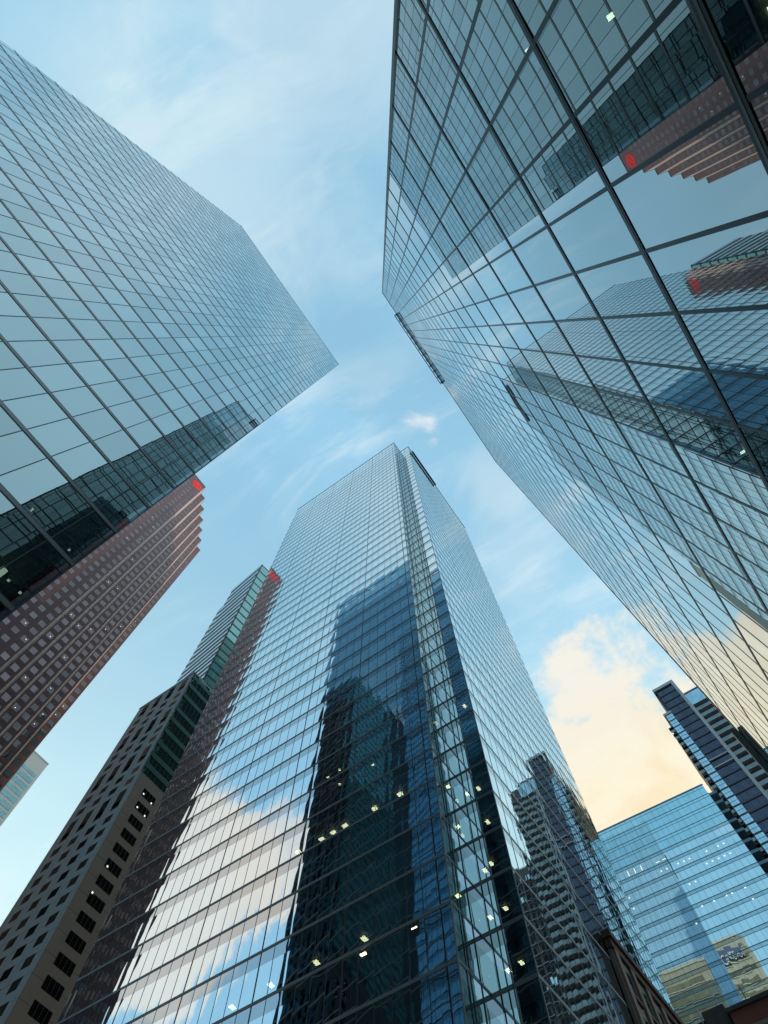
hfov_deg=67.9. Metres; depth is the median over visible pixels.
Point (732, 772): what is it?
apartment tower
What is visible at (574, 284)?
glass tower
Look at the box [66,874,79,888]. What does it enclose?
window
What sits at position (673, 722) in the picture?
bay window
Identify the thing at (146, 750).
window
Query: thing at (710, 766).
bay window
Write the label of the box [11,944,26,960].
window
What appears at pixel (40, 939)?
window
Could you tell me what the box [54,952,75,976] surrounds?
side window
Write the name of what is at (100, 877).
side window
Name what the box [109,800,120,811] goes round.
window
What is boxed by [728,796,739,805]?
bay window
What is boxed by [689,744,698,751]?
bay window
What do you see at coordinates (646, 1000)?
window
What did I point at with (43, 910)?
window
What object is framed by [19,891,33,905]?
window
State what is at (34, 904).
window
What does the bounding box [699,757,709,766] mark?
bay window
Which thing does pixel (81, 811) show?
window
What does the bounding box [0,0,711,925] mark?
sky
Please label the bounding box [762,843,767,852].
bay window
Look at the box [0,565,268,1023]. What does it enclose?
stone tower
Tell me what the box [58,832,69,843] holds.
window
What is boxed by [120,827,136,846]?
side window
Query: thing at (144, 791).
side window
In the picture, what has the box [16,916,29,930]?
window
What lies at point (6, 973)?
window
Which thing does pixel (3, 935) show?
window
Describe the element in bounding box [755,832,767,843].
bay window
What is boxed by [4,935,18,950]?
window
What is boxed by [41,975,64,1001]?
side window
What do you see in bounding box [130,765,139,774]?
window
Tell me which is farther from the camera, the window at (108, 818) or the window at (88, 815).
the window at (88, 815)
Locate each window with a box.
[0,928,10,939]
[0,965,14,981]
[0,1002,8,1015]
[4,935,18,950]
[5,976,22,995]
[8,910,21,923]
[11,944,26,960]
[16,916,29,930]
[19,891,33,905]
[19,952,36,970]
[23,923,38,939]
[27,897,41,911]
[28,999,52,1023]
[30,876,42,888]
[33,931,47,947]
[36,904,49,918]
[38,880,51,893]
[40,860,52,872]
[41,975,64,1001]
[44,911,58,926]
[46,886,59,900]
[48,865,60,877]
[50,846,60,856]
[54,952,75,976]
[56,892,69,906]
[57,869,69,882]
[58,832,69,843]
[58,850,69,861]
[63,819,77,836]
[65,930,86,954]
[66,854,78,866]
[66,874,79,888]
[67,835,78,846]
[75,807,85,816]
[76,822,85,832]
[76,838,87,850]
[76,858,88,870]
[76,910,95,932]
[80,809,93,825]
[84,824,95,835]
[85,842,97,854]
[86,891,104,913]
[91,797,101,806]
[94,773,106,786]
[94,798,110,818]
[94,827,105,838]
[95,874,113,895]
[102,813,113,824]
[104,858,121,877]
[107,786,117,796]
[109,763,121,778]
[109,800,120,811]
[112,788,127,806]
[113,842,129,861]
[114,775,124,784]
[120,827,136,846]
[123,754,136,770]
[124,776,133,785]
[128,813,142,831]
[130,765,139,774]
[134,801,149,818]
[140,744,151,758]
[141,788,155,805]
[625,971,637,996]
[642,992,653,1016]
[666,713,674,720]
[670,719,679,726]
[675,725,683,732]
[679,731,688,738]
[684,738,693,745]
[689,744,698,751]
[694,751,703,758]
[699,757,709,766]
[704,765,715,773]
[710,772,720,781]
[716,780,726,789]
[722,788,732,797]
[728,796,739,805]
[734,804,746,814]
[741,813,753,823]
[748,822,760,833]
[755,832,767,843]
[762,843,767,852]
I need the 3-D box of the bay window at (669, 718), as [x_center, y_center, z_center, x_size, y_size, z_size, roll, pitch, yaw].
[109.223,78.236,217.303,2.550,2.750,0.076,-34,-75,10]
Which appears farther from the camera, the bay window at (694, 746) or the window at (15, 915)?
the bay window at (694, 746)
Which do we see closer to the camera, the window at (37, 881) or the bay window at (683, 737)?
the window at (37, 881)
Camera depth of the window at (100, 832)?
114.51 m
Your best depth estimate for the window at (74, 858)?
111.97 m
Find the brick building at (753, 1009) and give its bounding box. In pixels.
[695,985,767,1023]
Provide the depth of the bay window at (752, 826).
168.60 m
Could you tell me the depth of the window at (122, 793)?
123.55 m
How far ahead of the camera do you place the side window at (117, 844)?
112.52 m
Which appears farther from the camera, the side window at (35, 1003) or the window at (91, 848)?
the window at (91, 848)
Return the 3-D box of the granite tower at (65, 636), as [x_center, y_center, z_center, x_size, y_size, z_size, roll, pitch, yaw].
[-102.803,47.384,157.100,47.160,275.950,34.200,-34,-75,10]
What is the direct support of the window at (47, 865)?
in the stone tower at (52, 925)
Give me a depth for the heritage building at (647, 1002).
56.54 m
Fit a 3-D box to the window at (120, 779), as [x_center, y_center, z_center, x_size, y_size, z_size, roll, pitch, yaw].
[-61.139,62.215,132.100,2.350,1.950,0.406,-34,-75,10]
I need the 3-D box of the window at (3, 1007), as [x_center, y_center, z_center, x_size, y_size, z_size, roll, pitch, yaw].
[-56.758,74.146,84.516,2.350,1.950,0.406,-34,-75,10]
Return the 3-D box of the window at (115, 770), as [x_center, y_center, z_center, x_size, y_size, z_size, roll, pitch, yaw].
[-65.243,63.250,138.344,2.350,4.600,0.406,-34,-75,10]
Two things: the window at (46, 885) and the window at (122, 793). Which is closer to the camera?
the window at (46, 885)
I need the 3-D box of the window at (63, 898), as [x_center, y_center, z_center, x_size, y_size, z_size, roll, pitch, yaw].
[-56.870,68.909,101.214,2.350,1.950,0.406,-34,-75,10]
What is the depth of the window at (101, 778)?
139.55 m
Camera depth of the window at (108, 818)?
117.84 m
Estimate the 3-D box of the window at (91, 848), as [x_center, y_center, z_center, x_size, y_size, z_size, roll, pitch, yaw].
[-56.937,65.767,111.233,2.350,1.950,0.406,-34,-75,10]
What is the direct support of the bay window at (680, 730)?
in the apartment tower at (732, 772)
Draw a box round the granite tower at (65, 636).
[0,474,204,790]
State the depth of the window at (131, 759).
137.76 m
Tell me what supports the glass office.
on the pavement
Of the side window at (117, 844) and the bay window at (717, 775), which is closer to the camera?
the side window at (117, 844)
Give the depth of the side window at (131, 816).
119.16 m
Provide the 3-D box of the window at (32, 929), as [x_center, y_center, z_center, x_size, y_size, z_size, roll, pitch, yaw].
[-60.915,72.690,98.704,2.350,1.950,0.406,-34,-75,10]
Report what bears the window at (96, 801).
in the stone tower at (52, 925)
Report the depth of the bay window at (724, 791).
181.50 m
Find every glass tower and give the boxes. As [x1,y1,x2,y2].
[0,40,338,621]
[56,443,674,1023]
[382,0,767,774]
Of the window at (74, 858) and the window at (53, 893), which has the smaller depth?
the window at (53, 893)
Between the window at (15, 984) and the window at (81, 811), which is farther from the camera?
the window at (81, 811)
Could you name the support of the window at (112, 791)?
in the stone tower at (52, 925)
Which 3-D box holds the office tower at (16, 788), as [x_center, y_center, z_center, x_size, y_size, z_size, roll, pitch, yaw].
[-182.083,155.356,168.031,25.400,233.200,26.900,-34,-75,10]
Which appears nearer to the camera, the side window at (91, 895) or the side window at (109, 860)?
the side window at (91, 895)
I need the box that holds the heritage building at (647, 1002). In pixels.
[600,928,683,1023]
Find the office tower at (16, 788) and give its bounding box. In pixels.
[0,750,48,825]
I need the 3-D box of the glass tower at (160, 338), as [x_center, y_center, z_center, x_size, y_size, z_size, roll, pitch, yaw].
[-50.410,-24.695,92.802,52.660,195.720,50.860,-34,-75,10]
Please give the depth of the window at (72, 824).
126.14 m
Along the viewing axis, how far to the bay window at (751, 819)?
171.82 m
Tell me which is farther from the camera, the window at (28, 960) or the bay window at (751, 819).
the bay window at (751, 819)
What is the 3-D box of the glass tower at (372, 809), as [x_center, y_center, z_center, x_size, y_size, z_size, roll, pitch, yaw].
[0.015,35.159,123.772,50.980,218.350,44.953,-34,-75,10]
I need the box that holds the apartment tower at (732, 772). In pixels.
[652,679,767,859]
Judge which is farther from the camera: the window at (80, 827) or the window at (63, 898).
the window at (80, 827)
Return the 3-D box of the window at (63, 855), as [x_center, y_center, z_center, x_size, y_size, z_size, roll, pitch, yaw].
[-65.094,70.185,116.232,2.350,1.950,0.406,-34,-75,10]
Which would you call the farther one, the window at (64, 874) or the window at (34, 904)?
the window at (64, 874)
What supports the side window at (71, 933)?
in the stone tower at (52, 925)
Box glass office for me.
[597,784,767,1023]
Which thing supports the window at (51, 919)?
in the stone tower at (52, 925)
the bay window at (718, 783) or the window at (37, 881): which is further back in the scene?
the bay window at (718, 783)
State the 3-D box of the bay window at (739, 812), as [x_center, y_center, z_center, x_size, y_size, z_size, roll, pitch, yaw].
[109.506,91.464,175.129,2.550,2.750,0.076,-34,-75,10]
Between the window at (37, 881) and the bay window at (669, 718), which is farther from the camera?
the bay window at (669, 718)
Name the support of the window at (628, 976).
in the heritage building at (647, 1002)
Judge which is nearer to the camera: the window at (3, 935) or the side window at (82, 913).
the side window at (82, 913)
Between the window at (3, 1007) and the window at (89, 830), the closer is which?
the window at (3, 1007)
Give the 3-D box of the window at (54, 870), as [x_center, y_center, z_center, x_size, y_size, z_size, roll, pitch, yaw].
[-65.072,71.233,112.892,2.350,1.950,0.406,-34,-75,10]
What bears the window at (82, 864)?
in the stone tower at (52, 925)
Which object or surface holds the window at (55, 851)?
in the stone tower at (52, 925)
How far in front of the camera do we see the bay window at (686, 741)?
204.24 m
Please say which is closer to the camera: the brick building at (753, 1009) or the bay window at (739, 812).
the brick building at (753, 1009)
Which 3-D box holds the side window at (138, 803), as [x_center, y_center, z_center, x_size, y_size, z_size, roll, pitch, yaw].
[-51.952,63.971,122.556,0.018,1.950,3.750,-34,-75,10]
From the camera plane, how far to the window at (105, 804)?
124.29 m
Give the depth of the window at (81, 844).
115.38 m
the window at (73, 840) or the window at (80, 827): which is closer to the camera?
the window at (73, 840)
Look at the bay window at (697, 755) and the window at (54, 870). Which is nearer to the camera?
the window at (54, 870)
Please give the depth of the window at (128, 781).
127.89 m
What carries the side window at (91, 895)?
in the stone tower at (52, 925)

